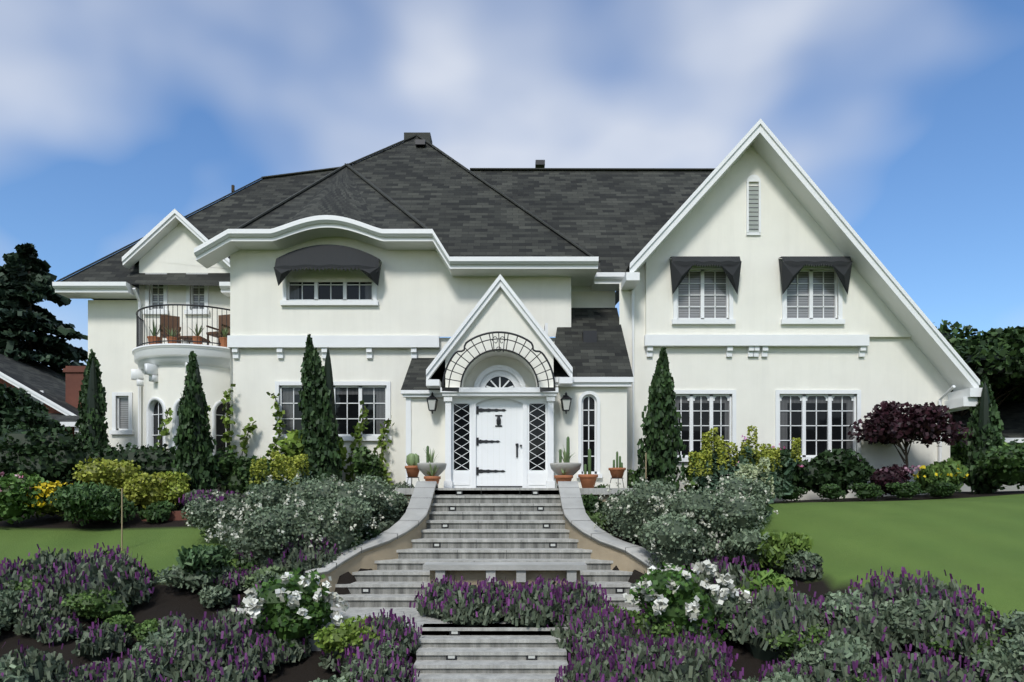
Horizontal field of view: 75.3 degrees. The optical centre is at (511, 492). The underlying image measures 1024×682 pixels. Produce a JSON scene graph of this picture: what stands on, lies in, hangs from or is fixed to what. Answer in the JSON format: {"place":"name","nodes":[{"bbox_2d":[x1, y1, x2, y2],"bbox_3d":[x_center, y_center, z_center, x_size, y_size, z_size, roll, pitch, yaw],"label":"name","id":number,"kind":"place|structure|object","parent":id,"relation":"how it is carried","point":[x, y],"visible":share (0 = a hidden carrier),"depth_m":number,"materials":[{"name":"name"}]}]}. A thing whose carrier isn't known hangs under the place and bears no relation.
{"place":"outdoors","nodes":[
{"label":"outdoors","id":0,"kind":"place"},
{"bbox_2d":[0,491,1023,681],"bbox_3d":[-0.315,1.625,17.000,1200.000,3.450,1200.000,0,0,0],"label":"ground","id":1,"kind":"structure","parent":0,"point":[970,539],"depth_m":10.88,"materials":[{"name":"green plant"}]},
{"bbox_2d":[0,349,85,482],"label":"neighboring house","id":2,"kind":"structure","parent":1,"relation":"on","point":[41,383],"depth_m":25.60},
{"bbox_2d":[49,413,80,439],"bbox_3d":[-19.115,-1.250,23.985,8.400,3.500,2.030,0,0,0],"label":"neighbour's porch","id":3,"kind":"object","parent":2,"relation":"attached to","point":[67,420],"visible":0.07,"depth_m":23.58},
{"bbox_2d":[142,511,187,520],"bbox_3d":[-6.925,0.519,13.850,1.498,0.319,0.224,0,0,0],"label":"terracotta pot","id":4,"kind":"object","parent":1,"relation":"on","point":[176,515],"visible":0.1,"depth_m":13.75,"materials":[{"name":"brown ceramic"}]},
{"bbox_2d":[303,481,437,593],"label":"stair wall","id":5,"kind":"structure","parent":1,"relation":"on","point":[406,528],"depth_m":11.04,"materials":[{"name":"beige paint"}]},
{"bbox_2d":[302,488,644,681],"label":"stairs","id":6,"kind":"structure","parent":1,"relation":"on","point":[472,536],"depth_m":10.20,"materials":[{"name":"grey stone"}]},
{"bbox_2d":[405,437,625,487],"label":"porch pots","id":7,"kind":"object","parent":6,"relation":"on","point":[566,470],"visible":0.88,"depth_m":14.13,"materials":[{"name":"orange ceramic"}]},
{"bbox_2d":[0,529,1023,681],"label":"bushes","id":8,"kind":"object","parent":1,"relation":"on","point":[678,627],"depth_m":7.99,"materials":[{"name":"purple plant"}]},
{"bbox_2d":[0,384,1023,579],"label":"garden shrubs","id":9,"kind":"object","parent":1,"relation":"on","point":[275,501],"visible":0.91,"depth_m":13.44,"materials":[{"name":"green plant"}]},
{"bbox_2d":[0,242,1023,550],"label":"trees","id":10,"kind":"object","parent":1,"relation":"on","point":[996,355],"depth_m":28.97,"materials":[{"name":"green plant"}]},
{"bbox_2d":[75,334,1004,493],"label":"cypress trees","id":11,"kind":"object","parent":1,"relation":"on","point":[193,440],"visible":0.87,"depth_m":15.35,"materials":[{"name":"green plant"}]},
{"bbox_2d":[557,481,686,574],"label":"stair wall","id":12,"kind":"structure","parent":1,"relation":"on","point":[601,544],"depth_m":11.11,"materials":[{"name":"beige paint"}]},
{"bbox_2d":[951,399,1023,491],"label":"neighboring house","id":13,"kind":"structure","parent":1,"relation":"on","point":[1011,413],"depth_m":32.14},
{"bbox_2d":[0,0,1023,369],"label":"sky","id":14,"kind":"structure","parent":0,"point":[117,116],"materials":[{"name":"blue"}]},
{"bbox_2d":[88,145,949,500],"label":"house walls","id":15,"kind":"structure","parent":0,"point":[422,293],"depth_m":17.00,"materials":[{"name":"white paint"}]},
{"bbox_2d":[144,365,229,492],"bbox_3d":[-8.765,-1.450,18.221,3.100,4.100,1.667,0,0,0],"label":"round house bay","id":16,"kind":"object","parent":15,"relation":"attached to","point":[163,393],"visible":0.36,"depth_m":17.67,"materials":[{"name":"white paint"}]},
{"bbox_2d":[131,343,229,386],"bbox_3d":[-8.765,-3.405,18.117,3.658,0.930,1.894,0,0,0],"label":"balcony base","id":17,"kind":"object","parent":16,"relation":"on","point":[149,359],"depth_m":17.42,"materials":[{"name":"white paint"}]},
{"bbox_2d":[136,304,229,346],"bbox_3d":[-8.765,-4.394,18.134,3.484,1.049,1.751,0,0,0],"label":"balcony railing","id":18,"kind":"object","parent":17,"relation":"on","point":[141,330],"visible":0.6,"depth_m":17.43,"materials":[{"name":"black metal"}]},
{"bbox_2d":[147,321,228,343],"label":"balcony plants","id":19,"kind":"object","parent":17,"relation":"on","point":[173,334],"visible":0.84,"depth_m":17.68,"materials":[{"name":"green plant"}]},
{"bbox_2d":[159,314,229,346],"bbox_3d":[-8.589,-4.380,17.932,2.128,1.020,1.031,0,0,0],"label":"balcony furniture","id":20,"kind":"object","parent":17,"relation":"on","point":[221,323],"visible":0.52,"depth_m":18.17,"materials":[{"name":"brown wood"}]},
{"bbox_2d":[274,244,381,285],"bbox_3d":[-4.635,-5.750,16.720,2.640,1.060,0.540,0,0,0],"label":"awning","id":21,"kind":"object","parent":15,"relation":"attached to","point":[327,256],"visible":1,"depth_m":16.56,"materials":[{"name":"grey fabric"}]},
{"bbox_2d":[426,392,437,413],"bbox_3d":[-1.835,-2.070,15.328,0.260,0.520,0.355,0,0,0],"label":"lantern","id":22,"kind":"object","parent":15,"relation":"attached to","point":[432,400],"visible":1,"depth_m":15.20,"materials":[{"name":"black metal"}]},
{"bbox_2d":[120,272,852,470],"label":"windows","id":23,"kind":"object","parent":15,"relation":"in","point":[337,293],"visible":0.5,"depth_m":17.20,"materials":[{"name":"white glass"}]},
{"bbox_2d":[426,274,572,487],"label":"entrance portico","id":24,"kind":"structure","parent":15,"relation":"attached to","point":[499,419],"depth_m":15.20,"materials":[{"name":"white paint"}]},
{"bbox_2d":[442,331,555,391],"bbox_3d":[-0.285,-2.829,14.663,2.438,1.279,0.870,0,0,0],"label":"arched door canopy","id":25,"kind":"object","parent":24,"relation":"attached to","point":[456,389],"visible":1,"depth_m":14.34,"materials":[{"name":"black"}]},
{"bbox_2d":[56,132,950,389],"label":"house roof","id":26,"kind":"structure","parent":15,"relation":"on","point":[614,219],"depth_m":18.97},
{"bbox_2d":[240,166,435,248],"bbox_3d":[-4.670,-7.753,18.140,6.270,4.106,3.481,0,0,0],"label":"roof section","id":27,"kind":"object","parent":26,"relation":"attached to","point":[346,192],"depth_m":17.52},
{"bbox_2d":[52,118,982,484],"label":"house trim","id":28,"kind":"structure","parent":15,"relation":"attached to","point":[938,352],"depth_m":16.93,"materials":[{"name":"white paint"}]},
{"bbox_2d":[560,392,571,413],"bbox_3d":[1.245,-2.070,15.328,0.260,0.520,0.355,0,0,0],"label":"lantern","id":29,"kind":"object","parent":15,"relation":"attached to","point":[565,399],"visible":1,"depth_m":15.20,"materials":[{"name":"black metal"}]},
{"bbox_2d":[669,256,741,294],"bbox_3d":[4.890,-5.515,16.795,1.770,0.990,0.390,0,0,0],"label":"window awning","id":30,"kind":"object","parent":15,"relation":"attached to","point":[680,267],"depth_m":16.67,"materials":[{"name":"grey fabric"}]},
{"bbox_2d":[778,256,852,293],"bbox_3d":[7.680,-5.515,16.795,1.770,0.990,0.390,0,0,0],"label":"window awning","id":31,"kind":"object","parent":15,"relation":"attached to","point":[790,267],"depth_m":16.67,"materials":[{"name":"grey fabric"}]}
]}

